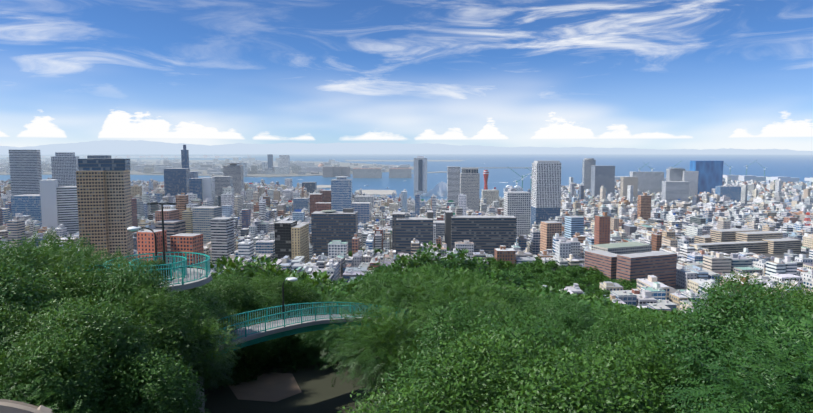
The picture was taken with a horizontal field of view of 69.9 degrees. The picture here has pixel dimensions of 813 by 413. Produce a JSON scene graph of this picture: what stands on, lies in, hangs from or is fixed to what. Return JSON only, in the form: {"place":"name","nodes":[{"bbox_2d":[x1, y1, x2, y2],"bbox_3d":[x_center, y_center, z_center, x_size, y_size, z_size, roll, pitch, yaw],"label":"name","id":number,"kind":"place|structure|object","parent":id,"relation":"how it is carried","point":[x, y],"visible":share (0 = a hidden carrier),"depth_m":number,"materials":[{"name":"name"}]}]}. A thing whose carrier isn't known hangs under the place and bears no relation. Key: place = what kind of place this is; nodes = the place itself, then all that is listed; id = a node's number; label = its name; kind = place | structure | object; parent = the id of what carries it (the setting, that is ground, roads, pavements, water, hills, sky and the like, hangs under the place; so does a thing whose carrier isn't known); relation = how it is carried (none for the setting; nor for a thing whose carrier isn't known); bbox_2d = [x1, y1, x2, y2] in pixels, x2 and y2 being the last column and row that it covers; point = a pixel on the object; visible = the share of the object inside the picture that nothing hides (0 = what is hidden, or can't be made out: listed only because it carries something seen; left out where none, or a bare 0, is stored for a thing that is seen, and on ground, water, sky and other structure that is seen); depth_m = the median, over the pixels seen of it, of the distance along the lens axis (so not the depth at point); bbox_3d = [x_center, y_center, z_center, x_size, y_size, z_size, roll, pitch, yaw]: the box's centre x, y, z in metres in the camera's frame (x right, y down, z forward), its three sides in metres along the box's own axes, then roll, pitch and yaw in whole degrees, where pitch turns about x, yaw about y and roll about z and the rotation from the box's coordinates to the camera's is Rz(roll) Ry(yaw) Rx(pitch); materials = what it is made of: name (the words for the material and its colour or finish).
{"place":"outdoors","nodes":[
{"label":"outdoors","id":0,"kind":"place"},
{"bbox_2d":[0,156,237,157],"bbox_3d":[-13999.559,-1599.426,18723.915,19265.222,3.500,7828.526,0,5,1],"label":"rokko island ground","id":1,"kind":"structure","parent":0,"point":[151,157],"depth_m":16398.19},
{"bbox_2d":[42,155,250,158],"bbox_3d":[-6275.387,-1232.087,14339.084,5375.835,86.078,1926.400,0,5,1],"label":"container gantry cranes","id":2,"kind":"object","parent":1,"relation":"on","point":[144,156],"visible":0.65,"depth_m":14474.43,"materials":[{"name":"red metal"}]},
{"bbox_2d":[0,159,413,176],"bbox_3d":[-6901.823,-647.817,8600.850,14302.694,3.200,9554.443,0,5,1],"label":"harbor island","id":3,"kind":"structure","parent":0,"point":[275,163],"depth_m":5101.46,"materials":[{"name":"grey concrete"}]},
{"bbox_2d":[0,154,812,181],"bbox_3d":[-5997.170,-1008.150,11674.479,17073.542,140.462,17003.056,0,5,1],"label":"island buildings","id":4,"kind":"structure","parent":3,"relation":"on","point":[327,169],"depth_m":4291.04,"materials":[{"name":"grey concrete"}]},
{"bbox_2d":[229,372,300,401],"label":"paved path","id":5,"kind":"structure","parent":0,"point":[273,387],"depth_m":51.86,"materials":[{"name":"grey asphalt"}]},
{"bbox_2d":[356,190,396,194],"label":"meriken pier ground","id":6,"kind":"structure","parent":0,"point":[380,192],"depth_m":2269.86,"materials":[{"name":"grey concrete"}]},
{"bbox_2d":[345,160,463,160],"bbox_3d":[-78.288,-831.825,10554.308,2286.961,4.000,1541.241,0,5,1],"label":"airport island","id":7,"kind":"structure","parent":0,"point":[402,160],"depth_m":10659.33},
{"bbox_2d":[0,154,812,201],"bbox_3d":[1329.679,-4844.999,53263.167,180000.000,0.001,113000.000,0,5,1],"label":"sea","id":8,"kind":"structure","parent":0,"point":[797,166],"depth_m":7420.32,"materials":[{"name":"blue liquid"}]},
{"bbox_2d":[483,170,488,189],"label":"port tower","id":9,"kind":"structure","parent":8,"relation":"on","point":[485,173],"depth_m":1926.41,"materials":[{"name":"red metal"}]},
{"bbox_2d":[460,167,531,167],"bbox_3d":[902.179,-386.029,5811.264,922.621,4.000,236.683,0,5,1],"label":"breakwater","id":10,"kind":"object","parent":8,"relation":"on","point":[495,167],"visible":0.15,"depth_m":5883.38,"materials":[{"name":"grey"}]},
{"bbox_2d":[508,161,766,189],"bbox_3d":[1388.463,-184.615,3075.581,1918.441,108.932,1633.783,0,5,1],"label":"shipyard cranes","id":11,"kind":"object","parent":8,"relation":"on","point":[637,168],"visible":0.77,"depth_m":3500.39,"materials":[{"name":"green"}]},
{"bbox_2d":[690,161,723,194],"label":"blue glass tower","id":12,"kind":"structure","parent":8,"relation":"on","point":[710,175],"depth_m":2040.31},
{"bbox_2d":[0,140,812,154],"bbox_3d":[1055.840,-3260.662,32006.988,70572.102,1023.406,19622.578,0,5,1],"label":"mountains","id":13,"kind":"structure","parent":0,"point":[121,147],"depth_m":39920.51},
{"bbox_2d":[0,0,812,150],"label":"sky","id":14,"kind":"structure","parent":0,"point":[639,74],"materials":[{"name":"blue"}]},
{"bbox_2d":[183,248,808,412],"bbox_3d":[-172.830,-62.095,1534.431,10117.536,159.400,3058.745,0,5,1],"label":"ground","id":15,"kind":"structure","parent":0,"point":[319,393],"depth_m":49.20,"materials":[{"name":"soil"}]},
{"bbox_2d":[0,399,52,412],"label":"stone wall","id":16,"kind":"structure","parent":15,"relation":"on","point":[9,406],"depth_m":9.19,"materials":[{"name":"stone"}]},
{"bbox_2d":[0,247,56,295],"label":"tree","id":17,"kind":"object","parent":15,"relation":"on","point":[21,262],"visible":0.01,"depth_m":33.74,"materials":[{"name":"green plant"}]},
{"bbox_2d":[0,232,68,304],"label":"tree","id":18,"kind":"object","parent":15,"relation":"on","point":[4,256],"visible":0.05,"depth_m":32.37,"materials":[{"name":"green plant"}]},
{"bbox_2d":[0,326,112,412],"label":"tree","id":19,"kind":"object","parent":15,"relation":"on","point":[47,395],"visible":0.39,"depth_m":20.43,"materials":[{"name":"green plant"}]},
{"bbox_2d":[0,231,114,305],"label":"tree","id":20,"kind":"object","parent":15,"relation":"on","point":[70,251],"visible":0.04,"depth_m":35.21,"materials":[{"name":"green plant"}]},
{"bbox_2d":[12,262,113,311],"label":"tree","id":21,"kind":"object","parent":15,"relation":"on","point":[68,280],"visible":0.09,"depth_m":31.26,"materials":[{"name":"green plant"}]},
{"bbox_2d":[0,295,142,412],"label":"tree","id":22,"kind":"object","parent":15,"relation":"on","point":[79,344],"visible":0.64,"depth_m":21.89,"materials":[{"name":"green plant"}]},
{"bbox_2d":[6,317,163,412],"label":"tree","id":23,"kind":"object","parent":15,"relation":"on","point":[139,384],"visible":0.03,"depth_m":23.29,"materials":[{"name":"green plant"}]},
{"bbox_2d":[0,257,193,409],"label":"tree","id":24,"kind":"object","parent":15,"relation":"on","point":[25,282],"visible":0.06,"depth_m":27.77,"materials":[{"name":"green plant"}]},
{"bbox_2d":[0,264,208,410],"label":"tree","id":25,"kind":"object","parent":15,"relation":"on","point":[168,341],"visible":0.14,"depth_m":28.70,"materials":[{"name":"green plant"}]},
{"bbox_2d":[0,303,210,412],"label":"tree","id":26,"kind":"object","parent":15,"relation":"on","point":[173,398],"visible":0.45,"depth_m":23.60,"materials":[{"name":"green plant"}]},
{"bbox_2d":[0,226,227,382],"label":"tree","id":27,"kind":"object","parent":15,"relation":"on","point":[76,243],"depth_m":40.07,"materials":[{"name":"green plant"}]},
{"bbox_2d":[50,261,178,316],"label":"tree","id":28,"kind":"object","parent":15,"relation":"on","point":[133,269],"depth_m":37.77,"materials":[{"name":"green plant"}]},
{"bbox_2d":[25,235,225,372],"bbox_3d":[-24.676,15.797,45.045,18.720,27.363,18.739,3,6,30],"label":"tree","id":29,"kind":"object","parent":15,"relation":"on","point":[208,294],"visible":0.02,"depth_m":46.38,"materials":[{"name":"green plant"}]},
{"bbox_2d":[56,257,217,381],"bbox_3d":[-16.430,11.067,33.211,11.052,16.193,11.104,-4,7,-35],"label":"tree","id":30,"kind":"object","parent":15,"relation":"on","point":[115,271],"visible":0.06,"depth_m":33.30,"materials":[{"name":"green plant"}]},
{"bbox_2d":[49,245,230,396],"bbox_3d":[-21.174,12.997,34.376,18.062,21.348,16.133,-1,1,29],"label":"tree","id":31,"kind":"object","parent":15,"relation":"on","point":[117,252],"visible":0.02,"depth_m":36.45,"materials":[{"name":"green plant"}]},
{"bbox_2d":[57,280,245,394],"bbox_3d":[-14.425,10.328,31.057,8.784,13.007,10.385,4,5,30],"label":"tree","id":32,"kind":"object","parent":15,"relation":"on","point":[209,356],"visible":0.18,"depth_m":31.32,"materials":[{"name":"green plant"}]},
{"bbox_2d":[83,275,223,373],"bbox_3d":[-18.011,12.100,35.299,12.446,16.520,12.625,3,3,8],"label":"tree","id":33,"kind":"object","parent":15,"relation":"on","point":[201,307],"visible":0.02,"depth_m":31.61,"materials":[{"name":"green plant"}]},
{"bbox_2d":[103,252,210,291],"bbox_3d":[-16.987,4.427,39.837,6.800,1.505,6.800,0,5,1],"label":"footbridge","id":34,"kind":"object","parent":15,"relation":"on","point":[190,277],"visible":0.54,"depth_m":39.50,"materials":[{"name":"teal metal"}]},
{"bbox_2d":[143,259,172,281],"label":"tree","id":35,"kind":"object","parent":15,"relation":"on","point":[160,262],"visible":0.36,"depth_m":39.70,"materials":[{"name":"green plant"}]},
{"bbox_2d":[88,249,243,384],"bbox_3d":[-19.625,12.759,37.999,16.420,19.408,14.666,-3,5,-2],"label":"tree","id":36,"kind":"object","parent":15,"relation":"on","point":[224,315],"visible":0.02,"depth_m":41.77,"materials":[{"name":"green plant"}]},
{"bbox_2d":[163,277,212,412],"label":"venus bridge piers","id":37,"kind":"structure","parent":15,"relation":"on","point":[202,409],"depth_m":40.38,"materials":[{"name":"grey concrete"}]},
{"bbox_2d":[127,226,156,255],"bbox_3d":[-19.078,3.042,41.992,2.125,3.220,0.576,0,5,1],"label":"street lamp","id":38,"kind":"object","parent":37,"relation":"on","point":[133,228],"visible":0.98,"depth_m":41.82,"materials":[{"name":"grey metal"}]},
{"bbox_2d":[147,202,176,263],"bbox_3d":[-16.825,2.417,40.254,2.006,5.390,0.300,0,5,1],"label":"double street lamp","id":39,"kind":"object","parent":37,"relation":"on","point":[163,239],"visible":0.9,"depth_m":40.10,"materials":[{"name":"grey metal"}]},
{"bbox_2d":[204,297,261,389],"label":"tree","id":40,"kind":"object","parent":15,"relation":"on","point":[243,371],"visible":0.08,"depth_m":54.28,"materials":[{"name":"green plant"}]},
{"bbox_2d":[202,275,268,306],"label":"tree","id":41,"kind":"object","parent":15,"relation":"on","point":[243,285],"visible":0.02,"depth_m":66.60,"materials":[{"name":"green plant"}]},
{"bbox_2d":[200,270,289,375],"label":"tree","id":42,"kind":"object","parent":15,"relation":"on","point":[250,303],"visible":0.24,"depth_m":55.51,"materials":[{"name":"green plant"}]},
{"bbox_2d":[207,254,287,288],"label":"tree","id":43,"kind":"object","parent":15,"relation":"on","point":[268,268],"visible":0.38,"depth_m":77.25,"materials":[{"name":"green plant"}]},
{"bbox_2d":[247,275,306,365],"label":"tree","id":44,"kind":"object","parent":15,"relation":"on","point":[285,350],"depth_m":66.86,"materials":[{"name":"green plant"}]},
{"bbox_2d":[233,272,322,364],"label":"tree","id":45,"kind":"object","parent":15,"relation":"on","point":[293,292],"visible":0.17,"depth_m":63.67,"materials":[{"name":"green plant"}]},
{"bbox_2d":[235,257,322,296],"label":"tree","id":46,"kind":"object","parent":15,"relation":"on","point":[300,273],"visible":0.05,"depth_m":85.68,"materials":[{"name":"green plant"}]},
{"bbox_2d":[265,279,351,364],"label":"tree","id":47,"kind":"object","parent":15,"relation":"on","point":[313,348],"visible":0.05,"depth_m":65.22,"materials":[{"name":"green plant"}]},
{"bbox_2d":[281,269,339,291],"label":"tree","id":48,"kind":"object","parent":15,"relation":"on","point":[323,275],"visible":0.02,"depth_m":84.32,"materials":[{"name":"green plant"}]},
{"bbox_2d":[214,302,413,354],"bbox_3d":[-6.242,12.400,53.818,3.179,10.224,42.257,3,6,30],"label":"footbridge","id":49,"kind":"object","parent":15,"relation":"on","point":[260,332],"visible":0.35,"depth_m":46.74,"materials":[{"name":"teal metal"}]},
{"bbox_2d":[282,277,297,319],"bbox_3d":[-9.578,7.886,47.918,1.325,4.170,0.576,0,5,1],"label":"street lamp","id":50,"kind":"object","parent":49,"relation":"on","point":[291,279],"visible":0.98,"depth_m":47.78,"materials":[{"name":"grey metal"}]},
{"bbox_2d":[249,292,385,374],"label":"tree","id":51,"kind":"object","parent":15,"relation":"on","point":[294,355],"visible":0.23,"depth_m":60.86,"materials":[{"name":"green plant"}]},
{"bbox_2d":[285,274,351,303],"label":"tree","id":52,"kind":"object","parent":15,"relation":"on","point":[330,289],"visible":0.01,"depth_m":75.24,"materials":[{"name":"green plant"}]},
{"bbox_2d":[297,293,352,349],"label":"tree","id":53,"kind":"object","parent":15,"relation":"on","point":[328,307],"visible":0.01,"depth_m":70.18,"materials":[{"name":"green plant"}]},
{"bbox_2d":[323,279,362,294],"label":"tree","id":54,"kind":"object","parent":15,"relation":"on","point":[341,285],"visible":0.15,"depth_m":92.52,"materials":[{"name":"green plant"}]},
{"bbox_2d":[335,276,384,291],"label":"tree","id":55,"kind":"object","parent":15,"relation":"on","point":[351,280],"visible":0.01,"depth_m":107.30,"materials":[{"name":"green plant"}]},
{"bbox_2d":[352,262,405,287],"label":"tree","id":56,"kind":"object","parent":15,"relation":"on","point":[378,269],"visible":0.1,"depth_m":121.00,"materials":[{"name":"green plant"}]},
{"bbox_2d":[358,270,403,287],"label":"tree","id":57,"kind":"object","parent":15,"relation":"on","point":[378,275],"depth_m":113.54,"materials":[{"name":"green plant"}]},
{"bbox_2d":[333,268,434,363],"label":"tree","id":58,"kind":"object","parent":15,"relation":"on","point":[371,294],"visible":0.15,"depth_m":61.27,"materials":[{"name":"green plant"}]},
{"bbox_2d":[369,254,435,278],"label":"tree","id":59,"kind":"object","parent":15,"relation":"on","point":[403,257],"visible":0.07,"depth_m":125.95,"materials":[{"name":"green plant"}]},
{"bbox_2d":[9,145,800,287],"bbox_3d":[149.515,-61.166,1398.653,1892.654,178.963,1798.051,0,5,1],"label":"buildings","id":60,"kind":"structure","parent":15,"relation":"on","point":[91,195],"depth_m":842.67,"materials":[{"name":"grey concrete"}]},
{"bbox_2d":[0,174,812,312],"bbox_3d":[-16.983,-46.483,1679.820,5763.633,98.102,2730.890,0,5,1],"label":"city buildings","id":61,"kind":"structure","parent":15,"relation":"on","point":[256,211],"depth_m":944.83,"materials":[{"name":"white concrete"}]},
{"bbox_2d":[391,264,432,283],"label":"tree","id":62,"kind":"object","parent":15,"relation":"on","point":[407,271],"visible":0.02,"depth_m":120.18,"materials":[{"name":"green plant"}]},
{"bbox_2d":[317,266,532,412],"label":"tree","id":63,"kind":"object","parent":15,"relation":"on","point":[377,316],"visible":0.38,"depth_m":39.48,"materials":[{"name":"green plant"}]},
{"bbox_2d":[420,182,446,196],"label":"maritime museum sails","id":64,"kind":"object","parent":15,"relation":"on","point":[439,189],"visible":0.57,"depth_m":2049.48,"materials":[{"name":"white"}]},
{"bbox_2d":[391,240,478,273],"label":"tree","id":65,"kind":"object","parent":15,"relation":"on","point":[451,256],"visible":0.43,"depth_m":124.09,"materials":[{"name":"green plant"}]},
{"bbox_2d":[413,267,473,294],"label":"tree","id":66,"kind":"object","parent":15,"relation":"on","point":[450,272],"visible":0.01,"depth_m":69.96,"materials":[{"name":"green plant"}]},
{"bbox_2d":[423,265,469,273],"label":"tree","id":67,"kind":"object","parent":15,"relation":"on","point":[456,270],"depth_m":111.25,"materials":[{"name":"green plant"}]},
{"bbox_2d":[369,260,529,369],"bbox_3d":[4.306,19.290,61.330,16.854,26.089,15.674,-2,7,-16],"label":"tree","id":68,"kind":"object","parent":15,"relation":"on","point":[439,274],"visible":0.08,"depth_m":61.05,"materials":[{"name":"green plant"}]},
{"bbox_2d":[394,290,534,380],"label":"tree","id":69,"kind":"object","parent":15,"relation":"on","point":[500,298],"visible":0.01,"depth_m":53.45,"materials":[{"name":"green plant"}]},
{"bbox_2d":[443,257,490,276],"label":"tree","id":70,"kind":"object","parent":15,"relation":"on","point":[480,259],"visible":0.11,"depth_m":135.99,"materials":[{"name":"green plant"}]},
{"bbox_2d":[431,269,511,291],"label":"tree","id":71,"kind":"object","parent":15,"relation":"on","point":[493,274],"depth_m":74.56,"materials":[{"name":"green plant"}]},
{"bbox_2d":[415,296,537,343],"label":"tree","id":72,"kind":"object","parent":15,"relation":"on","point":[496,302],"visible":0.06,"depth_m":46.72,"materials":[{"name":"green plant"}]},
{"bbox_2d":[484,266,513,286],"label":"tree","id":73,"kind":"object","parent":15,"relation":"on","point":[504,278],"visible":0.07,"depth_m":151.64,"materials":[{"name":"green plant"}]},
{"bbox_2d":[337,322,667,412],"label":"tree","id":74,"kind":"object","parent":15,"relation":"on","point":[497,398],"visible":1,"depth_m":16.56,"materials":[{"name":"green plant"}]},
{"bbox_2d":[466,285,540,312],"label":"tree","id":75,"kind":"object","parent":15,"relation":"on","point":[520,297],"visible":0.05,"depth_m":61.53,"materials":[{"name":"green plant"}]},
{"bbox_2d":[498,269,528,289],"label":"tree","id":76,"kind":"object","parent":15,"relation":"on","point":[515,279],"visible":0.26,"depth_m":171.54,"materials":[{"name":"green plant"}]},
{"bbox_2d":[376,305,652,412],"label":"tree","id":77,"kind":"object","parent":15,"relation":"on","point":[559,339],"visible":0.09,"depth_m":27.98,"materials":[{"name":"green plant"}]},
{"bbox_2d":[510,287,537,300],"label":"tree","id":78,"kind":"object","parent":15,"relation":"on","point":[522,293],"depth_m":69.11,"materials":[{"name":"green plant"}]},
{"bbox_2d":[407,294,653,388],"bbox_3d":[8.371,14.887,33.049,14.301,18.983,14.508,-6,10,-24],"label":"tree","id":79,"kind":"object","parent":15,"relation":"on","point":[432,335],"visible":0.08,"depth_m":33.35,"materials":[{"name":"green plant"}]},
{"bbox_2d":[514,287,547,300],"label":"tree","id":80,"kind":"object","parent":15,"relation":"on","point":[533,292],"depth_m":75.90,"materials":[{"name":"green plant"}]},
{"bbox_2d":[526,267,541,274],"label":"tree","id":81,"kind":"object","parent":15,"relation":"on","point":[529,270],"visible":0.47,"depth_m":588.32,"materials":[{"name":"green plant"}]},
{"bbox_2d":[541,278,560,290],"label":"tree","id":82,"kind":"object","parent":15,"relation":"on","point":[551,281],"visible":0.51,"depth_m":523.45,"materials":[{"name":"green plant"}]},
{"bbox_2d":[545,260,556,268],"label":"tree","id":83,"kind":"object","parent":15,"relation":"on","point":[552,265],"visible":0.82,"depth_m":636.47,"materials":[{"name":"green plant"}]},
{"bbox_2d":[501,297,606,327],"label":"tree","id":84,"kind":"object","parent":15,"relation":"on","point":[559,312],"visible":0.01,"depth_m":47.62,"materials":[{"name":"green plant"}]},
{"bbox_2d":[511,292,605,334],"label":"tree","id":85,"kind":"object","parent":15,"relation":"on","point":[522,309],"visible":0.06,"depth_m":51.25,"materials":[{"name":"green plant"}]},
{"bbox_2d":[553,276,570,283],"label":"tree","id":86,"kind":"object","parent":15,"relation":"on","point":[560,280],"visible":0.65,"depth_m":539.49,"materials":[{"name":"green plant"}]},
{"bbox_2d":[535,286,590,306],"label":"tree","id":87,"kind":"object","parent":15,"relation":"on","point":[546,289],"visible":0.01,"depth_m":84.64,"materials":[{"name":"green plant"}]},
{"bbox_2d":[567,276,583,283],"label":"tree","id":88,"kind":"object","parent":15,"relation":"on","point":[575,279],"visible":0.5,"depth_m":541.84,"materials":[{"name":"green plant"}]},
{"bbox_2d":[533,294,631,351],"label":"tree","id":89,"kind":"object","parent":15,"relation":"on","point":[570,314],"visible":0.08,"depth_m":39.25,"materials":[{"name":"green plant"}]},
{"bbox_2d":[553,289,617,312],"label":"tree","id":90,"kind":"object","parent":15,"relation":"on","point":[602,300],"visible":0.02,"depth_m":125.68,"materials":[{"name":"green plant"}]},
{"bbox_2d":[587,274,601,281],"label":"tree","id":91,"kind":"object","parent":15,"relation":"on","point":[598,277],"visible":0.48,"depth_m":557.08,"materials":[{"name":"green plant"}]},
{"bbox_2d":[586,286,604,294],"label":"tree","id":92,"kind":"object","parent":15,"relation":"on","point":[591,290],"visible":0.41,"depth_m":487.67,"materials":[{"name":"green plant"}]},
{"bbox_2d":[577,294,626,311],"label":"tree","id":93,"kind":"object","parent":15,"relation":"on","point":[585,296],"visible":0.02,"depth_m":119.03,"materials":[{"name":"green plant"}]},
{"bbox_2d":[593,289,610,297],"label":"tree","id":94,"kind":"object","parent":15,"relation":"on","point":[606,294],"visible":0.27,"depth_m":472.53,"materials":[{"name":"green plant"}]},
{"bbox_2d":[579,302,627,313],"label":"tree","id":95,"kind":"object","parent":15,"relation":"on","point":[600,305],"depth_m":100.10,"materials":[{"name":"green plant"}]},
{"bbox_2d":[585,302,624,316],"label":"tree","id":96,"kind":"object","parent":15,"relation":"on","point":[592,306],"depth_m":82.34,"materials":[{"name":"green plant"}]},
{"bbox_2d":[588,306,633,329],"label":"tree","id":97,"kind":"object","parent":15,"relation":"on","point":[605,309],"visible":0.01,"depth_m":52.06,"materials":[{"name":"green plant"}]},
{"bbox_2d":[604,300,638,313],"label":"tree","id":98,"kind":"object","parent":15,"relation":"on","point":[617,305],"visible":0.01,"depth_m":108.08,"materials":[{"name":"green plant"}]},
{"bbox_2d":[461,330,811,412],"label":"tree","id":99,"kind":"object","parent":15,"relation":"on","point":[650,367],"visible":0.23,"depth_m":23.16,"materials":[{"name":"green plant"}]},
{"bbox_2d":[587,304,735,366],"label":"tree","id":100,"kind":"object","parent":15,"relation":"on","point":[652,321],"visible":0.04,"depth_m":36.21,"materials":[{"name":"green plant"}]},
{"bbox_2d":[577,309,776,411],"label":"tree","id":101,"kind":"object","parent":15,"relation":"on","point":[608,327],"visible":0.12,"depth_m":31.58,"materials":[{"name":"green plant"}]},
{"bbox_2d":[631,307,726,331],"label":"tree","id":102,"kind":"object","parent":15,"relation":"on","point":[680,318],"depth_m":43.32,"materials":[{"name":"green plant"}]},
{"bbox_2d":[594,298,812,412],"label":"tree","id":103,"kind":"object","parent":15,"relation":"on","point":[644,337],"visible":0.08,"depth_m":27.42,"materials":[{"name":"green plant"}]},
{"bbox_2d":[648,279,812,412],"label":"tree","id":104,"kind":"object","parent":15,"relation":"on","point":[695,327],"visible":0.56,"depth_m":21.87,"materials":[{"name":"green plant"}]},
{"bbox_2d":[659,309,812,412],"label":"tree","id":105,"kind":"object","parent":15,"relation":"on","point":[757,368],"visible":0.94,"depth_m":15.44,"materials":[{"name":"green plant"}]},
{"bbox_2d":[697,270,812,322],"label":"tree","id":106,"kind":"object","parent":15,"relation":"on","point":[794,294],"visible":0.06,"depth_m":53.92,"materials":[{"name":"green plant"}]},
{"bbox_2d":[780,291,812,318],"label":"tree","id":107,"kind":"object","parent":15,"relation":"on","point":[804,302],"depth_m":40.36,"materials":[{"name":"green plant"}]},
{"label":"building with mast","id":108,"kind":"object","parent":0,"visible":0},
{"bbox_2d":[803,209,810,225],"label":"radio mast","id":109,"kind":"object","parent":108,"relation":"on","point":[808,218],"visible":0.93,"depth_m":1070.91,"materials":[{"name":"red metal"}]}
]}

